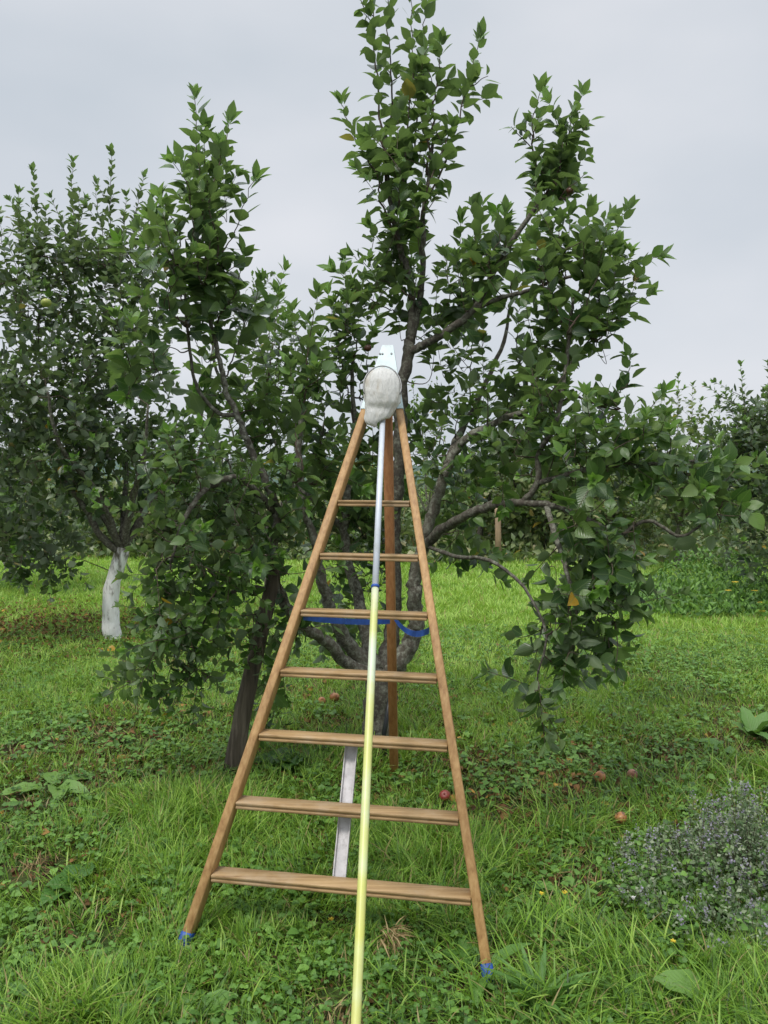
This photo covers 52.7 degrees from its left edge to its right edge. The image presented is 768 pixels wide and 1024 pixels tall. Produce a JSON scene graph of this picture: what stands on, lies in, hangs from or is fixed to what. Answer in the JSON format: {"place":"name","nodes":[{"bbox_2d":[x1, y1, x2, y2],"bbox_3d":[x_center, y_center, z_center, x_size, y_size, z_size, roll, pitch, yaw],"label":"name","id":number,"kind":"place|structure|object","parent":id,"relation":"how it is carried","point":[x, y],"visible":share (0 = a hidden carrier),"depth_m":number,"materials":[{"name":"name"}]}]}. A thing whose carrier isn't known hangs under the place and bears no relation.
{"place":"outdoors","nodes":[
{"label":"outdoors","id":0,"kind":"place"},
{"bbox_2d":[0,488,767,1023],"bbox_3d":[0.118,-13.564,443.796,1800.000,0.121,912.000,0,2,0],"label":"ground","id":1,"kind":"structure","parent":0,"point":[340,982],"depth_m":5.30,"materials":[{"name":"plant"}]},
{"bbox_2d":[2,771,89,802],"bbox_3d":[-1.864,1.573,4.350,0.506,0.166,0.425,0,2,0],"label":"dock plant","id":2,"kind":"object","parent":1,"relation":"on","point":[66,787],"visible":0.81,"depth_m":4.31,"materials":[{"name":"green plant"}]},
{"bbox_2d":[0,375,119,568],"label":"apple tree","id":3,"kind":"object","parent":1,"relation":"on","point":[76,523],"visible":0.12,"depth_m":12.66,"materials":[{"name":"green plant"}]},
{"bbox_2d":[39,862,93,905],"bbox_3d":[-1.357,1.602,3.334,0.142,0.079,0.351,1,2,10],"label":"dock plant","id":4,"kind":"object","parent":1,"relation":"on","point":[56,883],"visible":0.84,"depth_m":3.32,"materials":[{"name":"green plant"}]},
{"bbox_2d":[0,142,211,639],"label":"apple tree","id":5,"kind":"object","parent":1,"relation":"on","point":[78,472],"visible":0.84,"depth_m":8.59,"materials":[{"name":"green plant"}]},
{"bbox_2d":[41,298,51,306],"bbox_3d":[-3.329,-2.071,7.634,0.099,0.102,0.101,-8,0,-34],"label":"apple","id":6,"kind":"object","parent":5,"relation":"attached to","point":[45,302],"visible":1,"depth_m":7.60,"materials":[{"name":"green plant"}]},
{"bbox_2d":[67,453,179,555],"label":"tree leaves","id":7,"kind":"object","parent":1,"relation":"on","point":[116,518],"visible":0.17,"depth_m":18.58,"materials":[{"name":"green plant"}]},
{"bbox_2d":[165,986,237,1023],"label":"plantain","id":8,"kind":"object","parent":1,"relation":"on","point":[220,996],"visible":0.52,"depth_m":2.58,"materials":[{"name":"green plant"}]},
{"bbox_2d":[163,431,298,555],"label":"tree leaves","id":9,"kind":"object","parent":1,"relation":"on","point":[217,465],"visible":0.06,"depth_m":18.87,"materials":[{"name":"green plant"}]},
{"bbox_2d":[223,560,284,774],"bbox_3d":[-0.798,1.002,4.689,0.392,1.450,0.126,0,2,-15],"label":"leaning post","id":10,"kind":"object","parent":1,"relation":"on","point":[238,737],"visible":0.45,"depth_m":4.64,"materials":[{"name":"brown wood"}]},
{"bbox_2d":[254,747,312,769],"bbox_3d":[-0.629,1.542,4.825,0.344,0.106,0.316,2,2,27],"label":"dock plant","id":11,"kind":"object","parent":1,"relation":"on","point":[294,760],"visible":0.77,"depth_m":4.78,"materials":[{"name":"green plant"}]},
{"bbox_2d":[219,268,373,584],"bbox_3d":[-1.472,-1.111,12.167,2.091,5.269,2.008,0,2,-22],"label":"apple tree","id":12,"kind":"object","parent":1,"relation":"on","point":[276,377],"visible":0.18,"depth_m":12.04,"materials":[{"name":"green plant"}]},
{"bbox_2d":[298,744,334,754],"bbox_3d":[-0.428,1.549,5.092,0.298,0.063,0.272,0,2,0],"label":"dock plant","id":13,"kind":"object","parent":1,"relation":"on","point":[305,747],"visible":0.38,"depth_m":5.06,"materials":[{"name":"green plant"}]},
{"bbox_2d":[319,697,325,703],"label":"apple","id":14,"kind":"object","parent":1,"relation":"on","point":[322,699],"visible":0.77,"depth_m":6.09,"materials":[{"name":"red plant"}]},
{"bbox_2d":[329,693,339,701],"bbox_3d":[-0.394,1.471,6.200,0.085,0.086,0.083,-13,-30,40],"label":"apple","id":15,"kind":"object","parent":1,"relation":"on","point":[335,696],"visible":0.98,"depth_m":6.17,"materials":[{"name":"red plant"}]},
{"bbox_2d":[178,345,494,983],"bbox_3d":[-0.184,0.420,3.699,1.200,2.531,2.057,0,2,0],"label":"tripod ladder","id":16,"kind":"object","parent":1,"relation":"on","point":[345,810],"visible":0.84,"depth_m":3.19,"materials":[{"name":"brown wood"}]},
{"bbox_2d":[310,461,421,549],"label":"tree leaves","id":17,"kind":"object","parent":1,"relation":"on","point":[408,529],"visible":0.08,"depth_m":19.06,"materials":[{"name":"green plant"}]},
{"bbox_2d":[351,365,401,1023],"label":"fruit picker","id":18,"kind":"object","parent":1,"relation":"on","point":[381,392],"visible":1,"depth_m":2.93,"materials":[{"name":"white plastic"}]},
{"bbox_2d":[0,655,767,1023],"bbox_3d":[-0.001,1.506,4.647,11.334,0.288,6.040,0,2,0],"label":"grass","id":19,"kind":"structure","parent":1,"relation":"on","point":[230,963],"depth_m":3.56,"materials":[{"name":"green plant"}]},
{"bbox_2d":[0,681,767,1023],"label":"tall grass","id":20,"kind":"structure","parent":1,"relation":"on","point":[718,1017],"depth_m":2.98,"materials":[{"name":"green plant"}]},
{"bbox_2d":[0,621,767,1023],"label":"clover","id":21,"kind":"object","parent":1,"relation":"on","point":[392,965],"visible":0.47,"depth_m":3.18,"materials":[{"name":"green plant"}]},
{"bbox_2d":[0,583,767,1023],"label":"leaf litter","id":22,"kind":"object","parent":1,"relation":"on","point":[310,719],"visible":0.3,"depth_m":4.84,"materials":[{"name":"plant"}]},
{"bbox_2d":[0,604,767,1023],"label":"dry grass","id":23,"kind":"structure","parent":1,"relation":"on","point":[40,862],"depth_m":4.12,"materials":[{"name":"plant"}]},
{"bbox_2d":[0,628,767,1023],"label":"broadleaf weeds","id":24,"kind":"object","parent":1,"relation":"on","point":[316,856],"visible":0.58,"depth_m":4.44,"materials":[{"name":"green plant"}]},
{"bbox_2d":[2,458,767,562],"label":"undergrowth","id":25,"kind":"object","parent":1,"relation":"on","point":[654,535],"visible":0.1,"depth_m":19.24,"materials":[{"name":"green plant"}]},
{"bbox_2d":[382,699,388,761],"bbox_3d":[0.017,1.443,4.968,0.067,0.512,0.032,0,2,0],"label":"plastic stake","id":26,"kind":"object","parent":1,"relation":"on","point":[385,724],"visible":0.4,"depth_m":4.95,"materials":[{"name":"black plastic"}]},
{"bbox_2d":[366,914,414,962],"bbox_3d":[0.037,1.603,2.849,0.215,0.191,0.180,0,2,-21],"label":"dead grass tuft","id":27,"kind":"object","parent":1,"relation":"on","point":[393,938],"visible":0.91,"depth_m":2.87,"materials":[{"name":"beige plant"}]},
{"bbox_2d":[90,0,767,757],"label":"apple tree","id":28,"kind":"object","parent":1,"relation":"on","point":[196,276],"visible":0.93,"depth_m":4.65,"materials":[{"name":"green plant"}]},
{"bbox_2d":[364,345,371,351],"bbox_3d":[-0.107,-1.081,5.085,0.052,0.053,0.053,-8,-5,-34],"label":"apple","id":29,"kind":"object","parent":28,"relation":"hanging from","point":[367,348],"visible":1,"depth_m":5.07,"materials":[{"name":"red plant"}]},
{"bbox_2d":[566,187,573,194],"bbox_3d":[1.153,-1.993,4.803,0.047,0.049,0.049,12,-8,-22],"label":"apple","id":30,"kind":"object","parent":28,"relation":"hanging from","point":[569,191],"visible":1,"depth_m":4.79,"materials":[{"name":"red plant"}]},
{"bbox_2d":[403,376,473,520],"bbox_3d":[1.054,-0.738,15.951,1.530,4.145,1.687,2,2,37],"label":"apple tree","id":31,"kind":"object","parent":1,"relation":"on","point":[426,507],"visible":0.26,"depth_m":15.94,"materials":[{"name":"green plant"}]},
{"bbox_2d":[439,790,449,800],"bbox_3d":[0.336,1.572,4.300,0.057,0.057,0.057,-1,2,-33],"label":"apple","id":32,"kind":"object","parent":1,"relation":"on","point":[443,796],"visible":0.98,"depth_m":4.28,"materials":[{"name":"red plant"}]},
{"bbox_2d":[441,938,531,1007],"bbox_3d":[0.375,1.625,2.721,0.342,0.087,0.364,0,2,0],"label":"plantain","id":33,"kind":"object","parent":1,"relation":"on","point":[467,961],"visible":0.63,"depth_m":2.80,"materials":[{"name":"green plant"}]},
{"bbox_2d":[449,431,541,541],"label":"tree leaves","id":34,"kind":"object","parent":1,"relation":"on","point":[493,492],"visible":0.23,"depth_m":19.54,"materials":[{"name":"green plant"}]},
{"bbox_2d":[495,508,500,563],"bbox_3d":[2.573,0.627,17.532,0.151,1.431,0.147,2,3,43],"label":"fence post","id":35,"kind":"object","parent":1,"relation":"on","point":[497,534],"visible":0.37,"depth_m":17.47,"materials":[{"name":"brown wood"}]},
{"bbox_2d":[480,941,595,1022],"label":"plantain","id":36,"kind":"object","parent":1,"relation":"on","point":[509,978],"visible":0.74,"depth_m":2.62,"materials":[{"name":"green plant"}]},
{"bbox_2d":[497,420,618,548],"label":"tree leaves","id":37,"kind":"object","parent":1,"relation":"on","point":[542,494],"visible":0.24,"depth_m":19.04,"materials":[{"name":"green plant"}]},
{"bbox_2d":[594,771,605,782],"bbox_3d":[1.290,1.581,4.630,0.062,0.067,0.064,0,2,-19],"label":"apple","id":38,"kind":"object","parent":1,"relation":"on","point":[600,774],"visible":0.94,"depth_m":4.61,"materials":[{"name":"red plant"}]},
{"bbox_2d":[614,811,626,823],"bbox_3d":[1.234,1.596,4.047,0.066,0.065,0.064,-1,2,-36],"label":"apple","id":39,"kind":"object","parent":1,"relation":"on","point":[618,815],"visible":0.8,"depth_m":4.02,"materials":[{"name":"orange plant"}]},
{"bbox_2d":[569,444,673,540],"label":"tree leaves","id":40,"kind":"object","parent":1,"relation":"on","point":[617,513],"visible":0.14,"depth_m":19.82,"materials":[{"name":"green plant"}]},
{"bbox_2d":[627,769,637,778],"bbox_3d":[1.499,1.581,4.678,0.055,0.058,0.057,-1,2,-29],"label":"apple","id":41,"kind":"object","parent":1,"relation":"on","point":[633,772],"visible":0.88,"depth_m":4.66,"materials":[{"name":"red plant"}]},
{"bbox_2d":[572,371,754,568],"bbox_3d":[6.052,-0.771,16.423,3.608,4.327,3.923,-1,3,-44],"label":"apple tree","id":42,"kind":"object","parent":1,"relation":"on","point":[659,506],"visible":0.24,"depth_m":16.10,"materials":[{"name":"green plant"}]},
{"bbox_2d":[603,773,767,966],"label":"catmint bush","id":43,"kind":"object","parent":1,"relation":"on","point":[733,847],"visible":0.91,"depth_m":3.33,"materials":[{"name":"green plant"}]},
{"bbox_2d":[611,544,767,617],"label":"weeds","id":44,"kind":"object","parent":1,"relation":"on","point":[707,603],"visible":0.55,"depth_m":11.66,"materials":[{"name":"green plant"}]},
{"bbox_2d":[651,969,767,1022],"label":"dock plant","id":45,"kind":"object","parent":1,"relation":"on","point":[676,975],"visible":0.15,"depth_m":2.62,"materials":[{"name":"green plant"}]},
{"bbox_2d":[697,737,738,754],"bbox_3d":[2.231,1.586,5.238,0.201,0.087,0.389,0,2,0],"label":"dock plant","id":46,"kind":"object","parent":1,"relation":"on","point":[713,741],"visible":0.61,"depth_m":5.27,"materials":[{"name":"green plant"}]},
{"bbox_2d":[701,359,767,584],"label":"apple tree","id":47,"kind":"object","parent":1,"relation":"on","point":[749,437],"visible":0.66,"depth_m":11.14,"materials":[{"name":"green plant"}]},
{"bbox_2d":[702,894,767,936],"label":"dock plant","id":48,"kind":"object","parent":1,"relation":"on","point":[755,920],"visible":0.36,"depth_m":3.07,"materials":[{"name":"green plant"}]},
{"bbox_2d":[732,705,767,739],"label":"dock plant","id":49,"kind":"object","parent":1,"relation":"on","point":[751,724],"visible":0.91,"depth_m":5.53,"materials":[{"name":"green plant"}]},
{"bbox_2d":[4,457,763,489],"bbox_3d":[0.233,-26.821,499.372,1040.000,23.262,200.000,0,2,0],"label":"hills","id":50,"kind":"structure","parent":0,"point":[278,472],"depth_m":467.82,"materials":[{"name":"green plant"}]},
{"bbox_2d":[0,0,767,466],"label":"sky","id":51,"kind":"structure","parent":0,"point":[679,88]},
{"bbox_2d":[44,509,763,562],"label":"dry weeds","id":52,"kind":"object","parent":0,"point":[439,542],"visible":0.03,"depth_m":20.22,"materials":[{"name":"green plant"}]}
]}

